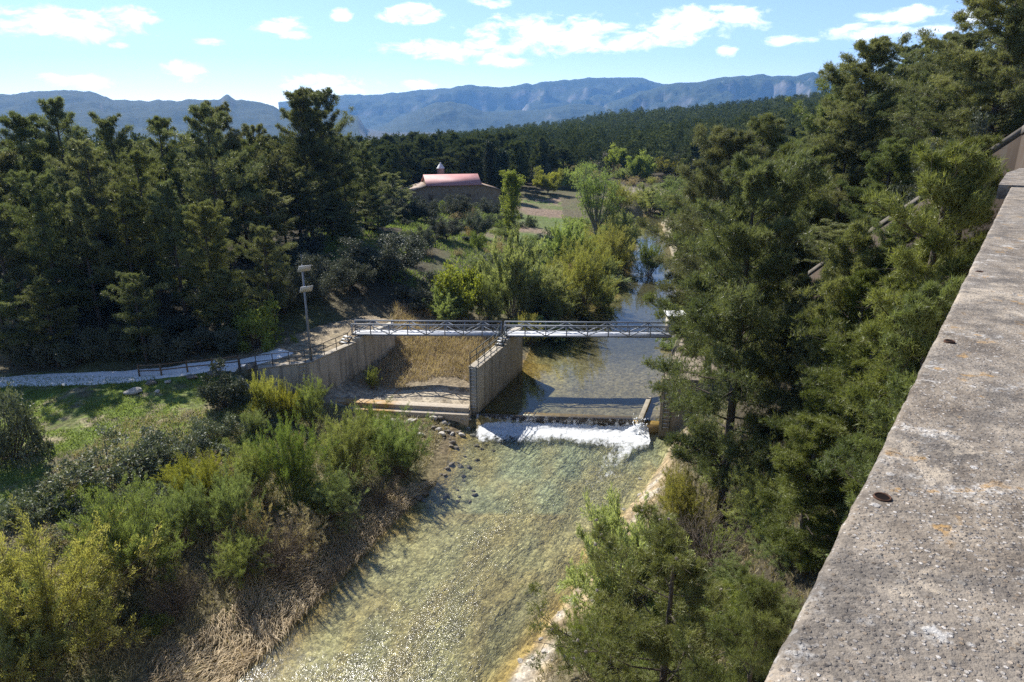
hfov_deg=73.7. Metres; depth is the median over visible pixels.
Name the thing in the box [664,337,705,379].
abutment railing
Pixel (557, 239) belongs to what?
willow bush
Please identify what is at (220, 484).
bank shrub
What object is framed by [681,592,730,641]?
undergrowth bush
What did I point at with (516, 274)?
willow bush
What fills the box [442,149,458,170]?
forest pine
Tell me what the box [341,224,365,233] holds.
slope bush
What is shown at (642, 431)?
spray
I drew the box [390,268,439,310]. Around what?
undergrowth bush
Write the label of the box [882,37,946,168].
pine tree
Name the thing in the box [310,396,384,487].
river bush
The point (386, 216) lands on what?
slope bush
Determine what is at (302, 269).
solar lamp post
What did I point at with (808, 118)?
pine tree
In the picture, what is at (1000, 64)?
pine tree
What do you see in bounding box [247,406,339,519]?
river bush
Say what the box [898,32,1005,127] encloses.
pine tree
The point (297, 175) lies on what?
pine tree
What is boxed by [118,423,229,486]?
bramble mound
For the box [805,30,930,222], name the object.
pine tree
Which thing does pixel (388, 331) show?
footbridge
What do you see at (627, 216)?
willow bush
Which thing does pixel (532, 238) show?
slope bush
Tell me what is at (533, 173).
holm oak
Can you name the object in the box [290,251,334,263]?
undergrowth bush
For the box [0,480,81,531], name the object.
bramble mound
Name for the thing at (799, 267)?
pine tree
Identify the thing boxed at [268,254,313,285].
undergrowth bush
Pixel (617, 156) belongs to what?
pale tree
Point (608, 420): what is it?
weir
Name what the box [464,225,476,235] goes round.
slope bush
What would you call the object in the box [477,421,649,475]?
foam
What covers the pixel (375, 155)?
forest pine
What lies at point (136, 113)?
mountain range
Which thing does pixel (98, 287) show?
undergrowth bush
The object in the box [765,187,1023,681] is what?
parapet wall
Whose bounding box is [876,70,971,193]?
pine tree
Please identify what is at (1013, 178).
wall pillar
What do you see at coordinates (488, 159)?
cypress tree
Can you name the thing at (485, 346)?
pier railing
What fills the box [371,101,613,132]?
mountain range
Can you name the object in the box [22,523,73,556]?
bank shrub
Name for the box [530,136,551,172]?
forest pine
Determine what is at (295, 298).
holm oak
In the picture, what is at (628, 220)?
willow bush
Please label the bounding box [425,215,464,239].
holm oak
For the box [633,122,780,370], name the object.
pine tree
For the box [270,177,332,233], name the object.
pine tree
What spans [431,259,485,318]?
willow bush
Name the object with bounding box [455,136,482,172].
forest pine
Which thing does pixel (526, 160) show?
forest pine
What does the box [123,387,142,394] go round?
boulder
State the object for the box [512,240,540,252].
slope bush
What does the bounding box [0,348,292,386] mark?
path
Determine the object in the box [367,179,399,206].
holm oak
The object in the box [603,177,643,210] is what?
willow bush
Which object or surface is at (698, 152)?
forest pine
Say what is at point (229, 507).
river bush
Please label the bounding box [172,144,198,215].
pine tree
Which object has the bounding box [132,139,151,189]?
pine tree
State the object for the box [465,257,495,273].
slope bush
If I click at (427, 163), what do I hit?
forest pine
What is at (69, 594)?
river bush
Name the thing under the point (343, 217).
pine tree
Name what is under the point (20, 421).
bramble mound
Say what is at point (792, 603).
undergrowth bush
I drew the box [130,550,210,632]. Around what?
bare thicket
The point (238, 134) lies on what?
pine tree
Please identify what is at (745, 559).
bank grass
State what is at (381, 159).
forest pine
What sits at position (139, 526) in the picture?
river bush
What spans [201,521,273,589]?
river bush
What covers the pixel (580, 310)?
willow bush
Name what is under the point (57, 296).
pine tree
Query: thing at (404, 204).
holm oak
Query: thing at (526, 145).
forest pine
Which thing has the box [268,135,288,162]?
forest pine
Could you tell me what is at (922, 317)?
pine tree
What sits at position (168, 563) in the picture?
bank shrub
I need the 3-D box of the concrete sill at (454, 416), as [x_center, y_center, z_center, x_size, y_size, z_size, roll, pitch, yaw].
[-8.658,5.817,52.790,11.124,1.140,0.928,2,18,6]
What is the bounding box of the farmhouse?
[403,174,500,204]
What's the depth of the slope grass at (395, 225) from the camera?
92.33 m
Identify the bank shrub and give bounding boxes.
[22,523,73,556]
[22,562,66,592]
[52,487,84,519]
[61,597,112,627]
[74,475,106,495]
[99,486,129,520]
[106,586,153,629]
[126,492,162,527]
[133,604,175,640]
[147,533,183,567]
[150,462,197,483]
[162,555,198,597]
[192,450,223,469]
[204,435,231,453]
[207,470,239,492]
[216,525,246,548]
[228,431,267,448]
[245,480,281,509]
[262,417,281,438]
[283,424,311,445]
[316,438,356,469]
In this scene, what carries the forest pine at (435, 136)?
on the ground at (430, 589)
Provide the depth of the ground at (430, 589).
41.35 m
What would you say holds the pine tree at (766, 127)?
on the ground at (430, 589)
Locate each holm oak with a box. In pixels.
[248,267,313,314]
[295,252,352,301]
[325,256,378,289]
[336,230,434,279]
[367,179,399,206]
[387,191,422,219]
[400,225,439,250]
[405,171,425,186]
[408,198,444,221]
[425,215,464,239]
[442,193,477,215]
[459,209,495,236]
[479,197,502,214]
[529,162,552,178]
[889,180,919,212]
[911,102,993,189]
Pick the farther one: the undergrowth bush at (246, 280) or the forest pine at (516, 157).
the forest pine at (516, 157)
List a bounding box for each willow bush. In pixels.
[422,286,474,319]
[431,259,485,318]
[463,272,522,324]
[474,220,549,317]
[509,301,539,312]
[511,315,552,337]
[517,261,580,315]
[517,310,543,344]
[532,288,581,323]
[538,215,600,263]
[538,223,622,317]
[538,318,573,342]
[547,291,575,323]
[554,483,695,622]
[558,315,585,331]
[561,166,584,188]
[567,301,595,319]
[570,165,582,175]
[574,217,589,226]
[576,162,598,174]
[586,213,607,228]
[587,171,607,179]
[588,235,603,249]
[589,170,601,179]
[589,279,621,308]
[595,207,643,247]
[595,222,641,265]
[597,273,633,284]
[598,255,623,275]
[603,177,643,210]
[604,252,624,272]
[607,161,621,175]
[611,167,637,179]
[613,249,636,273]
[619,175,640,184]
[619,212,634,223]
[623,242,637,261]
[626,182,672,213]
[631,238,665,277]
[646,177,657,184]
[652,184,686,222]
[652,457,723,545]
[653,182,664,187]
[654,337,676,350]
[661,177,684,190]
[663,175,676,181]
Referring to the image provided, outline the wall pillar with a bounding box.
[996,168,1023,198]
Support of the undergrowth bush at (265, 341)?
on the ground at (430, 589)
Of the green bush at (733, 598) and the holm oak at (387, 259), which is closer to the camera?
the green bush at (733, 598)
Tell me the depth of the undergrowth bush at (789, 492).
25.04 m
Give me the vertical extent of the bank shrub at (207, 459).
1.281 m
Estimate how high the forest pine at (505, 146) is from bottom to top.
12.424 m
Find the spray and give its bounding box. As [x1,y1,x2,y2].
[632,414,646,435]
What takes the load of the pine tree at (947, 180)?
on the ground at (430, 589)
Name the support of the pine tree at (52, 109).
on the ground at (430, 589)
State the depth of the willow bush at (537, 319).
69.99 m
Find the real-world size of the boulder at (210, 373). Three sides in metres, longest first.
1.096 x 0.686 x 0.298 m
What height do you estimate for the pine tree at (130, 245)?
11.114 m
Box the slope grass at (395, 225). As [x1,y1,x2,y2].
[305,209,602,340]
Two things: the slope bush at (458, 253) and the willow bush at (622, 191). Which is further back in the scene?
the willow bush at (622, 191)
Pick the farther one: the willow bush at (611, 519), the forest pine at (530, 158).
the forest pine at (530, 158)
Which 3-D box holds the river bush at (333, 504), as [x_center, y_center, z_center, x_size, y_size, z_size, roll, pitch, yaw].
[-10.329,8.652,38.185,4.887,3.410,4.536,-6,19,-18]
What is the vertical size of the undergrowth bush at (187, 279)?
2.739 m
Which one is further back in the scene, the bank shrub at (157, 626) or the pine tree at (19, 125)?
the pine tree at (19, 125)
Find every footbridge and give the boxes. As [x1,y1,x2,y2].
[351,320,501,336]
[504,321,671,337]
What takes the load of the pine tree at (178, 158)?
on the ground at (430, 589)
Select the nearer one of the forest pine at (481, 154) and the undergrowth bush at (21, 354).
the undergrowth bush at (21, 354)
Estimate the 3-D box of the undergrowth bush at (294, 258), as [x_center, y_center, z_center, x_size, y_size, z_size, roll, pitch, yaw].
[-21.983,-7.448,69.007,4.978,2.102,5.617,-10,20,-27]
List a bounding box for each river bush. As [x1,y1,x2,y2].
[0,493,163,681]
[0,564,90,681]
[54,471,193,592]
[148,472,214,547]
[150,447,234,508]
[190,458,265,539]
[196,354,253,411]
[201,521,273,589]
[218,430,279,503]
[234,404,271,438]
[244,369,292,421]
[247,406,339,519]
[267,382,306,424]
[282,459,369,534]
[288,371,332,430]
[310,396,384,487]
[310,465,353,517]
[346,395,411,458]
[362,363,381,389]
[362,401,434,480]
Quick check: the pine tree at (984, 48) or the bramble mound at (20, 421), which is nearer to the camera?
the bramble mound at (20, 421)
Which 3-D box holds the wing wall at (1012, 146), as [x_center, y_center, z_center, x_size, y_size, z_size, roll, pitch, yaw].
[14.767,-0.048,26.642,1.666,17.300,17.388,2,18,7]
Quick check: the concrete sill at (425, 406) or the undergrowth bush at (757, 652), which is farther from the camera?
the concrete sill at (425, 406)
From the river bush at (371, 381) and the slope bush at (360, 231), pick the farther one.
the slope bush at (360, 231)
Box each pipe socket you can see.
[873,492,891,501]
[943,339,954,343]
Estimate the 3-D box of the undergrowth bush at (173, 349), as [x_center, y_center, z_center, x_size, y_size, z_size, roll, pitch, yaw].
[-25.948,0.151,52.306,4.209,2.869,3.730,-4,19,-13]
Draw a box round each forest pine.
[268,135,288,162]
[343,152,361,174]
[355,135,364,146]
[367,150,380,160]
[369,158,384,185]
[372,134,398,145]
[372,138,387,146]
[373,144,406,183]
[380,143,411,188]
[391,144,415,188]
[396,136,408,145]
[397,141,417,179]
[408,131,417,142]
[409,134,437,177]
[412,149,435,177]
[414,157,436,180]
[429,133,438,141]
[431,140,447,169]
[432,156,454,173]
[442,132,459,149]
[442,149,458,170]
[446,151,473,173]
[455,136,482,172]
[459,144,483,182]
[468,147,492,180]
[475,138,483,151]
[475,158,497,187]
[481,133,497,142]
[489,138,500,150]
[496,132,508,150]
[500,139,527,172]
[503,131,528,154]
[507,141,529,184]
[508,153,529,185]
[521,140,530,158]
[527,156,534,183]
[528,143,559,170]
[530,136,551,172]
[548,144,562,173]
[555,147,578,171]
[679,152,687,163]
[681,137,704,180]
[683,142,700,180]
[784,125,800,136]
[799,113,814,130]
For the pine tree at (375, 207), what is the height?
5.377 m
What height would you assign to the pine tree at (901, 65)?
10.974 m
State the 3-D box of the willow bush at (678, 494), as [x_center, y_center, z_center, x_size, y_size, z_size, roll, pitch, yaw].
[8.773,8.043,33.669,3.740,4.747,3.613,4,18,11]
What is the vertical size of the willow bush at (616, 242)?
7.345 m
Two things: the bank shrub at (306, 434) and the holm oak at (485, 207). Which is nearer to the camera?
the bank shrub at (306, 434)
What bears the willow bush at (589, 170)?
on the ground at (430, 589)
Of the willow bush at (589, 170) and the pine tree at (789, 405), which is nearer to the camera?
the pine tree at (789, 405)
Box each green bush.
[549,587,636,679]
[704,571,783,624]
[715,458,792,548]
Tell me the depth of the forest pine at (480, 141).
188.59 m
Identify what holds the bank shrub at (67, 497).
on the ground at (430, 589)
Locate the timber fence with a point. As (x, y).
(185, 361)
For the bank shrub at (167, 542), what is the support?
on the ground at (430, 589)
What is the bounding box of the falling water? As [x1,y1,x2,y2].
[476,415,631,427]
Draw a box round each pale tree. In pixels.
[532,164,563,193]
[568,160,625,245]
[603,141,627,169]
[625,149,656,180]
[654,156,682,176]
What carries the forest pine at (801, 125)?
on the ground at (430, 589)
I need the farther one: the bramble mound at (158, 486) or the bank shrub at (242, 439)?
the bank shrub at (242, 439)
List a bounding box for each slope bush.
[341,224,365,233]
[364,222,376,231]
[376,210,395,222]
[376,229,395,238]
[383,216,393,223]
[398,211,420,219]
[399,218,411,225]
[407,221,421,226]
[419,249,436,256]
[438,199,447,209]
[441,207,449,214]
[448,211,463,219]
[453,248,463,255]
[462,236,473,240]
[464,206,478,217]
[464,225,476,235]
[465,204,479,213]
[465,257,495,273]
[467,231,488,248]
[475,252,502,262]
[479,212,496,220]
[483,242,503,254]
[491,214,504,225]
[491,234,505,250]
[493,227,519,239]
[494,219,507,229]
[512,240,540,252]
[515,221,527,227]
[522,234,538,242]
[524,215,539,227]
[533,233,552,239]
[533,237,551,253]
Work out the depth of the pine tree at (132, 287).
50.94 m
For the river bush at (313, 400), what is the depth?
48.06 m
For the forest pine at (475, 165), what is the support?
on the ground at (430, 589)
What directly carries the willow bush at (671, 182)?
on the ground at (430, 589)
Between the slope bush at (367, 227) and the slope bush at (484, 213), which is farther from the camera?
the slope bush at (484, 213)
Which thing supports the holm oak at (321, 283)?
on the ground at (430, 589)
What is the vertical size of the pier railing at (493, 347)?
1.477 m
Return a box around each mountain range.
[0,90,368,142]
[278,77,666,128]
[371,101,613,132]
[604,72,891,113]
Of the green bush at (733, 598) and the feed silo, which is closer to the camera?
the green bush at (733, 598)
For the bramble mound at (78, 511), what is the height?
1.622 m
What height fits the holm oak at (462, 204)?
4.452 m
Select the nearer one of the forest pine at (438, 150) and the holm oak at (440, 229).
the holm oak at (440, 229)
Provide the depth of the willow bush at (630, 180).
186.85 m
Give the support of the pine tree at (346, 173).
on the ground at (430, 589)
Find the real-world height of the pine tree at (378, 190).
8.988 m
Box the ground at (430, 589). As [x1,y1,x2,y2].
[0,79,1018,681]
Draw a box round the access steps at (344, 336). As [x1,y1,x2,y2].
[339,335,351,343]
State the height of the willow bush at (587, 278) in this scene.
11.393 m
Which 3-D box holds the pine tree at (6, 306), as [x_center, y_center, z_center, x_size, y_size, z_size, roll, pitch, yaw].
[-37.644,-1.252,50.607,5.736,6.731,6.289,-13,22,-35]
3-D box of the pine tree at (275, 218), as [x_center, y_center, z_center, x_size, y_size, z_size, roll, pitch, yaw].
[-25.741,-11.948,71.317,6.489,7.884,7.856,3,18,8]
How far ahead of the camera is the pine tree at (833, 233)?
36.24 m
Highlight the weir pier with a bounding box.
[468,327,522,415]
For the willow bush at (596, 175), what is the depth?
195.41 m
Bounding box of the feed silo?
[437,162,444,173]
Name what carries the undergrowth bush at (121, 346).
on the ground at (430, 589)
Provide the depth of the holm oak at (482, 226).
107.04 m
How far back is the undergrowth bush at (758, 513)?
27.57 m
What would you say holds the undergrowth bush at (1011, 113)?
on the ground at (430, 589)
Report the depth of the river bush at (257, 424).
44.57 m
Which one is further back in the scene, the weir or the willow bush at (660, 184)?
the willow bush at (660, 184)
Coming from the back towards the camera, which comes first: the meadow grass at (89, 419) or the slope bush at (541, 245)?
the slope bush at (541, 245)
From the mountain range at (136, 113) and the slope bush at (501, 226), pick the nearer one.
the slope bush at (501, 226)
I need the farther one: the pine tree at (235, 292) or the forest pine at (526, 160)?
the forest pine at (526, 160)
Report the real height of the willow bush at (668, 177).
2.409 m
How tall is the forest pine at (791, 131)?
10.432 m
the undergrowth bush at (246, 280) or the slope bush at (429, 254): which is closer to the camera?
the undergrowth bush at (246, 280)
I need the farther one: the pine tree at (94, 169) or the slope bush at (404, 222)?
the slope bush at (404, 222)
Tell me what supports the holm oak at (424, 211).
on the ground at (430, 589)
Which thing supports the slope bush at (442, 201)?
on the ground at (430, 589)
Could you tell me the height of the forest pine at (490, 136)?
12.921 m
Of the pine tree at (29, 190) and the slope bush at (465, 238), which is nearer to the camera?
the pine tree at (29, 190)
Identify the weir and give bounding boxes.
[476,396,658,433]
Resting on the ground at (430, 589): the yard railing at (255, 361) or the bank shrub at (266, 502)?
the bank shrub at (266, 502)
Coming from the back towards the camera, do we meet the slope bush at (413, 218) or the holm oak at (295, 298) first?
the slope bush at (413, 218)
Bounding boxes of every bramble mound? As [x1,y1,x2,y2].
[0,382,54,469]
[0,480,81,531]
[31,421,179,513]
[44,498,117,547]
[113,480,167,523]
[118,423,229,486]
[187,412,248,452]
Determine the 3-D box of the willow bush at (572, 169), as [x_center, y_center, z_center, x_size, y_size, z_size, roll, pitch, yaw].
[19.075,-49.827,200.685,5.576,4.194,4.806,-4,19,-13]
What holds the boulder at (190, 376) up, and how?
on the ground at (430, 589)
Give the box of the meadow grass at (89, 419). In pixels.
[0,372,266,532]
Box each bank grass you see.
[1,402,451,681]
[533,414,834,681]
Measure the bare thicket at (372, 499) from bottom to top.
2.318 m
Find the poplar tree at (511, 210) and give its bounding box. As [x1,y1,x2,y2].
[498,169,525,247]
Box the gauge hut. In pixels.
[663,310,685,333]
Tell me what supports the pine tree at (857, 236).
on the ground at (430, 589)
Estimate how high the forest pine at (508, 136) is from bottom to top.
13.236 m
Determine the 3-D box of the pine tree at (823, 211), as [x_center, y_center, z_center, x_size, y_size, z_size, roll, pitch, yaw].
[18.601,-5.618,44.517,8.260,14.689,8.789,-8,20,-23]
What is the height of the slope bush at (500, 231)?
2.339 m
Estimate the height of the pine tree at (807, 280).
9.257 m
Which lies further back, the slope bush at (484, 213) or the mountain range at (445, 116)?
the mountain range at (445, 116)
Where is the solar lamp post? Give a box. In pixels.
[298,258,313,361]
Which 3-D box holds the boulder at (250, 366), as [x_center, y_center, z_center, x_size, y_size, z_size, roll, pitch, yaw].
[-19.668,1.915,51.425,0.838,0.545,1.005,11,22,34]
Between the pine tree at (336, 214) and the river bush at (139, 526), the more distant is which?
the pine tree at (336, 214)
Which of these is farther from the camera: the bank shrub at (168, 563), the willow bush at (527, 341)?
the willow bush at (527, 341)
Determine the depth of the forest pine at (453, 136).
196.07 m
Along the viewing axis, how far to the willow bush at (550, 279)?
73.50 m
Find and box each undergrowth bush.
[0,319,61,370]
[75,264,114,291]
[79,292,124,311]
[94,319,148,361]
[106,313,148,339]
[140,324,202,361]
[169,283,209,310]
[176,264,197,282]
[190,306,252,353]
[195,283,246,303]
[210,265,252,291]
[223,294,298,353]
[230,231,254,244]
[234,248,269,259]
[254,255,281,271]
[266,241,309,260]
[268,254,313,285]
[284,252,309,271]
[290,226,328,255]
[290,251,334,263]
[296,286,315,299]
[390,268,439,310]
[626,650,673,681]
[634,658,697,681]
[638,589,682,640]
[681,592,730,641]
[692,543,756,602]
[698,459,721,489]
[703,521,741,558]
[726,622,770,677]
[729,498,790,545]
[746,517,799,578]
[758,582,803,632]
[778,463,820,519]
[822,479,859,521]
[1004,106,1017,116]
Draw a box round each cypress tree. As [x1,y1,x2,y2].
[480,139,495,185]
[492,148,511,198]
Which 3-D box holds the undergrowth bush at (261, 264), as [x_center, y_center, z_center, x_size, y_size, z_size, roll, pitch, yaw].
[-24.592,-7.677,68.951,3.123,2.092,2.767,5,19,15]
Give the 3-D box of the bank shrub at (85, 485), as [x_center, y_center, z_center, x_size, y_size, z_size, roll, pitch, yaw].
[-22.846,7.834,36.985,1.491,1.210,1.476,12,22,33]
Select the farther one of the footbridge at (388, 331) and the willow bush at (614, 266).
the willow bush at (614, 266)
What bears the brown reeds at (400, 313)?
on the ground at (430, 589)
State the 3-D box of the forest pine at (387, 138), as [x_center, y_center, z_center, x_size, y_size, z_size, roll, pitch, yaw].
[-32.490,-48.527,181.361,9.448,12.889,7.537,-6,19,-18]
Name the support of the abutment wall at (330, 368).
on the ground at (430, 589)
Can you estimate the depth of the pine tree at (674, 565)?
18.76 m
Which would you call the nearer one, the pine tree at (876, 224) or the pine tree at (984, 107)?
the pine tree at (876, 224)
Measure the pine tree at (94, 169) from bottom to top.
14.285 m
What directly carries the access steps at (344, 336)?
on the ground at (430, 589)
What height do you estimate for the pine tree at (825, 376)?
6.718 m
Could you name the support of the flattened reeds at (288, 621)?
on the ground at (430, 589)
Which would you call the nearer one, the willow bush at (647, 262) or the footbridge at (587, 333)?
the footbridge at (587, 333)
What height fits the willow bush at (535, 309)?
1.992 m
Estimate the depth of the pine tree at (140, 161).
55.97 m
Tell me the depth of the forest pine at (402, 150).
154.18 m
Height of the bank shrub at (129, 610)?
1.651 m
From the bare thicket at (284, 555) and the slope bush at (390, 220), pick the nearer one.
the bare thicket at (284, 555)
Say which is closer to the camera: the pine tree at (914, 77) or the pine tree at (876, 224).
the pine tree at (876, 224)
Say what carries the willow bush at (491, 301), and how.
on the ground at (430, 589)
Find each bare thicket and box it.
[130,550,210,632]
[237,504,319,598]
[351,464,405,512]
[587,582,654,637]
[641,473,771,593]
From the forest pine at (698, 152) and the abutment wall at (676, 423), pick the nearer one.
the abutment wall at (676, 423)
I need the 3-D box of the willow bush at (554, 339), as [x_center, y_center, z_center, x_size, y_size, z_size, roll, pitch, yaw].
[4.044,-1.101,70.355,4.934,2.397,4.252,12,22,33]
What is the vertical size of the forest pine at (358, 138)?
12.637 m
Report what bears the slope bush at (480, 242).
on the ground at (430, 589)
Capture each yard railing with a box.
[239,350,305,370]
[310,325,355,360]
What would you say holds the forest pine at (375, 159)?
on the ground at (430, 589)
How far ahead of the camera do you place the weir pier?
54.83 m
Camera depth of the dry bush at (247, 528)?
34.67 m
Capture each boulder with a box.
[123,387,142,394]
[145,380,156,385]
[185,374,197,378]
[207,370,218,376]
[244,362,256,370]
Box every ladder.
[298,362,308,389]
[470,367,476,407]
[662,381,671,429]
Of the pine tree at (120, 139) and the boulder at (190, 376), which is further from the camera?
the pine tree at (120, 139)
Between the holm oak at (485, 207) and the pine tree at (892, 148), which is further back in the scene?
the holm oak at (485, 207)
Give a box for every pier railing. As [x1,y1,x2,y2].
[470,325,499,365]
[478,326,506,366]
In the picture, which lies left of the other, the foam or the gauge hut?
the foam
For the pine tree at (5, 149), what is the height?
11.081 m
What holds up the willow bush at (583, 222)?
on the ground at (430, 589)
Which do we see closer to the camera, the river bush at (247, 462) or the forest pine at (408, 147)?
the river bush at (247, 462)
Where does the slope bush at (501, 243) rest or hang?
on the ground at (430, 589)
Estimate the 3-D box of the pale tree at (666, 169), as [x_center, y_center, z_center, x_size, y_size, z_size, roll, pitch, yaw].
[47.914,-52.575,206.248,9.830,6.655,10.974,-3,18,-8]
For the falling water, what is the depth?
51.69 m
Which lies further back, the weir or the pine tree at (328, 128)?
the pine tree at (328, 128)
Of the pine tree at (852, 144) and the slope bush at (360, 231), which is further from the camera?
the slope bush at (360, 231)
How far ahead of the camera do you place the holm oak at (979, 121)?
28.44 m
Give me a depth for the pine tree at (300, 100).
81.68 m
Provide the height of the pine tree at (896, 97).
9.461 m
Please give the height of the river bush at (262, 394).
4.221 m
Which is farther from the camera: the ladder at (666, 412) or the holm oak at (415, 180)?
the holm oak at (415, 180)
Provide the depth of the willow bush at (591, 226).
126.06 m
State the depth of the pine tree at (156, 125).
70.83 m
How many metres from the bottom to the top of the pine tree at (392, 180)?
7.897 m
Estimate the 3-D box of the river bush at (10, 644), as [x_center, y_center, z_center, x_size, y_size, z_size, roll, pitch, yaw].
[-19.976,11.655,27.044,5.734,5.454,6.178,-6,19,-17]
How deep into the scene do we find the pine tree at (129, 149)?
89.47 m
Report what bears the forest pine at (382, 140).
on the ground at (430, 589)
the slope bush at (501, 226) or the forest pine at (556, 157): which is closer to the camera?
the slope bush at (501, 226)
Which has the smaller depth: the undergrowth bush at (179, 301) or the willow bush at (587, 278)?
the undergrowth bush at (179, 301)
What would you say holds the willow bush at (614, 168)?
on the ground at (430, 589)
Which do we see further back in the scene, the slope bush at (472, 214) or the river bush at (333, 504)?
the slope bush at (472, 214)
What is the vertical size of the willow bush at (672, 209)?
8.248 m
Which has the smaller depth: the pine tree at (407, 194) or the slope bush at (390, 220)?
the slope bush at (390, 220)
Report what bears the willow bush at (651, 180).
on the ground at (430, 589)
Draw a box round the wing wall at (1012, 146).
[808,125,1023,298]
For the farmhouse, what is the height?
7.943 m
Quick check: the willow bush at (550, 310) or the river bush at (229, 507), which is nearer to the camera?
the river bush at (229, 507)
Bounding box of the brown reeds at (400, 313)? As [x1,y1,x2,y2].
[357,301,511,392]
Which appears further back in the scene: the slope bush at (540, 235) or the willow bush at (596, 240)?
the slope bush at (540, 235)
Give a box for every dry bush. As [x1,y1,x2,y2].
[216,499,275,545]
[258,501,329,571]
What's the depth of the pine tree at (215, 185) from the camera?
65.33 m
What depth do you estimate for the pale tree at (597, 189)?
109.35 m
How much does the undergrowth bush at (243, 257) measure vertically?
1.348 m
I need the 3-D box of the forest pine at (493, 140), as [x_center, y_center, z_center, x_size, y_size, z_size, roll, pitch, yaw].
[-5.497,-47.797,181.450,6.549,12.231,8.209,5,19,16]
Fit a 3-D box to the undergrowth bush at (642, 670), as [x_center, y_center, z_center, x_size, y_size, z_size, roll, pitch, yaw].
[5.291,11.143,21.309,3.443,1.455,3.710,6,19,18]
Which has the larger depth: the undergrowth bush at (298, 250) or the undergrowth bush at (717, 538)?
the undergrowth bush at (298, 250)
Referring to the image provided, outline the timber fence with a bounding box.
[137,355,239,376]
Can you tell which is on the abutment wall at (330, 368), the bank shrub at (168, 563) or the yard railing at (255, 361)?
the yard railing at (255, 361)
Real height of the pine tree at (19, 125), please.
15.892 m
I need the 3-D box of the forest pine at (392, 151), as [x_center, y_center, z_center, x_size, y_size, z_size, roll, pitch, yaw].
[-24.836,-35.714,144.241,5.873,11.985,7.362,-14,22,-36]
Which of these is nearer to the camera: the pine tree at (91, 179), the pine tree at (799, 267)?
the pine tree at (799, 267)
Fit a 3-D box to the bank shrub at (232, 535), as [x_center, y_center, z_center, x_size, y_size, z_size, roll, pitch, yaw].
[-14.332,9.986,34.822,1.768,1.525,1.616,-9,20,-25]
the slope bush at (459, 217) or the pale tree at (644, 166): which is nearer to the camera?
the slope bush at (459, 217)
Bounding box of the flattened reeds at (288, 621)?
[143,479,433,681]
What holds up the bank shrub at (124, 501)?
on the ground at (430, 589)
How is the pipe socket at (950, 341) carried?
on the parapet wall at (920, 577)
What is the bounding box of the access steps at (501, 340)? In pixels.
[497,337,505,345]
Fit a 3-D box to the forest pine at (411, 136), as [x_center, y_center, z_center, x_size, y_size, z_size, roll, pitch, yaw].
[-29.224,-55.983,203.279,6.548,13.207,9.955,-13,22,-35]
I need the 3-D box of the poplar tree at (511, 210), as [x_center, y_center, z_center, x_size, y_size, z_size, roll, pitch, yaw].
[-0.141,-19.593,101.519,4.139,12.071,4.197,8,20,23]
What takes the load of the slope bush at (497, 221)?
on the ground at (430, 589)
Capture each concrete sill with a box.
[333,398,469,412]
[350,407,471,425]
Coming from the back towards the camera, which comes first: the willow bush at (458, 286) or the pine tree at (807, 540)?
the willow bush at (458, 286)
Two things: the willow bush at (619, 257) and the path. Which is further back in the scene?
the willow bush at (619, 257)
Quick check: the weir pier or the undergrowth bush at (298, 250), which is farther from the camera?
the undergrowth bush at (298, 250)
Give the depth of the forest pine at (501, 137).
188.60 m
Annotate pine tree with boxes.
[0,110,88,281]
[0,140,42,295]
[0,147,56,241]
[0,168,98,331]
[0,188,49,325]
[0,279,46,366]
[4,205,114,305]
[4,276,80,366]
[20,152,67,191]
[24,94,103,272]
[39,187,127,327]
[43,135,138,299]
[55,184,151,285]
[76,111,157,240]
[78,161,117,262]
[86,190,162,322]
[93,146,135,182]
[95,150,186,308]
[101,271,171,361]
[112,141,154,195]
[125,114,195,240]
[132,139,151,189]
[135,178,208,317]
[143,146,194,203]
[146,152,180,203]
[162,102,267,268]
[171,198,254,325]
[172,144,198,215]
[172,156,254,239]
[180,99,280,247]
[184,268,265,334]
[214,138,277,250]
[230,188,299,253]
[234,222,296,331]
[236,123,285,225]
[258,148,306,244]
[262,85,347,237]
[265,164,339,237]
[270,86,361,234]
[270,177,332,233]
[306,195,362,237]
[323,132,369,217]
[327,210,362,245]
[340,140,383,225]
[340,172,373,218]
[347,164,391,219]
[357,195,402,232]
[379,171,415,208]
[390,189,419,203]
[521,501,761,681]
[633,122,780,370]
[640,144,836,518]
[661,167,721,296]
[670,565,794,681]
[672,112,828,284]
[726,231,825,379]
[733,274,823,448]
[750,413,854,576]
[759,322,896,514]
[770,248,860,442]
[771,68,893,248]
[771,140,839,278]
[772,214,892,445]
[788,125,814,161]
[792,218,848,269]
[792,265,888,443]
[800,128,838,190]
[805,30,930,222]
[808,274,964,530]
[813,116,885,243]
[824,215,918,344]
[835,135,1008,497]
[837,134,914,227]
[866,130,1009,371]
[867,41,930,121]
[870,80,921,184]
[872,63,920,176]
[876,0,1023,149]
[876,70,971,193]
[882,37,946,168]
[897,29,1013,172]
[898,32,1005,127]
[937,47,1012,146]
[978,0,1015,68]
[982,2,1023,73]
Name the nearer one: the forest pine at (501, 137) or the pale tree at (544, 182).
the pale tree at (544, 182)
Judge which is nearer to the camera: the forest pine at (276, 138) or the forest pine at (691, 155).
the forest pine at (276, 138)
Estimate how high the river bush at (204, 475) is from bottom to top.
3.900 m
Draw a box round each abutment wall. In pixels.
[258,322,394,394]
[658,340,722,438]
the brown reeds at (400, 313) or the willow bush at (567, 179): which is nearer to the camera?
the brown reeds at (400, 313)
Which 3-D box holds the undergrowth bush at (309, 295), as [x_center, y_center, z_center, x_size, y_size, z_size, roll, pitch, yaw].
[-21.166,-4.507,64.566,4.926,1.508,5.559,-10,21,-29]
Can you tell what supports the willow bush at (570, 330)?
on the ground at (430, 589)
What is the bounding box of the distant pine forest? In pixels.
[0,65,1020,173]

